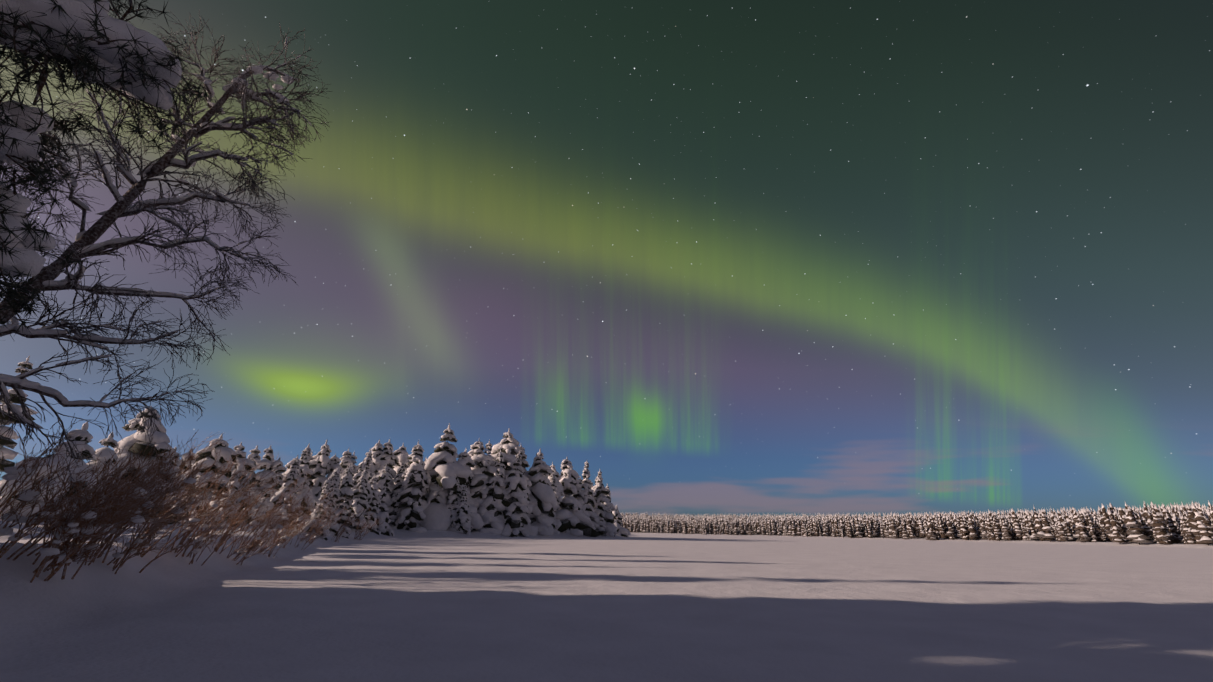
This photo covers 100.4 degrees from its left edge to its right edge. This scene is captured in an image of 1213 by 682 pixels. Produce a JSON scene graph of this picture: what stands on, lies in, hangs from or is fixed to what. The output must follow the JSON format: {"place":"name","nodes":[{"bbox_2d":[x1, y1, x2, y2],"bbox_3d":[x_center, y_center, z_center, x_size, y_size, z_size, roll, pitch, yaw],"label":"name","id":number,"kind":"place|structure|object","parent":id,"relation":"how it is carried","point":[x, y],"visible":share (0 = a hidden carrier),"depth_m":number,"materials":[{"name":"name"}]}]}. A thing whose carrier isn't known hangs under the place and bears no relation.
{"place":"outdoors","nodes":[
{"label":"outdoors","id":0,"kind":"place"},
{"bbox_2d":[0,521,1212,681],"bbox_3d":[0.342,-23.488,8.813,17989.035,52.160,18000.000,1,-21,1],"label":"snow ground","id":1,"kind":"structure","parent":0,"point":[401,605],"depth_m":6.17,"materials":[{"name":"white snow"}]},
{"bbox_2d":[0,356,37,471],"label":"shore forest trees","id":2,"kind":"object","parent":1,"relation":"on","point":[7,453],"visible":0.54,"depth_m":32.58,"materials":[{"name":"white wood"}]},
{"bbox_2d":[0,0,210,340],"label":"pine tree","id":3,"kind":"object","parent":1,"relation":"on","point":[87,42],"visible":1,"depth_m":3.12,"materials":[{"name":"white plant"}]},
{"bbox_2d":[0,10,332,480],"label":"birch tree","id":4,"kind":"object","parent":1,"relation":"on","point":[84,245],"visible":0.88,"depth_m":5.32,"materials":[{"name":"brown plant"}]},
{"bbox_2d":[0,413,384,582],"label":"bushes","id":5,"kind":"object","parent":1,"relation":"on","point":[96,520],"visible":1,"depth_m":6.80,"materials":[{"name":"brown plant"}]},
{"bbox_2d":[0,406,630,536],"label":"snow-covered trees","id":6,"kind":"object","parent":1,"relation":"on","point":[473,470],"visible":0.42,"depth_m":64.21,"materials":[{"name":"white snow"}]},
{"bbox_2d":[207,440,621,540],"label":"forest trees","id":7,"kind":"object","parent":1,"relation":"on","point":[362,489],"visible":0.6,"depth_m":61.75,"materials":[{"name":"white wood"}]},
{"bbox_2d":[620,501,1212,545],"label":"forest trees","id":8,"kind":"object","parent":1,"relation":"on","point":[1159,527],"visible":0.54,"depth_m":173.44,"materials":[{"name":"white wood"}]},
{"bbox_2d":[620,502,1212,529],"bbox_3d":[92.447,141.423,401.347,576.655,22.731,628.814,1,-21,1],"label":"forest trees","id":9,"kind":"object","parent":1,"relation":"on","point":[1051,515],"visible":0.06,"depth_m":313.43,"materials":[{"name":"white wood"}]},
{"bbox_2d":[0,0,1212,517],"label":"sky","id":10,"kind":"structure","parent":0,"point":[739,257],"materials":[{"name":"green"}]}
]}

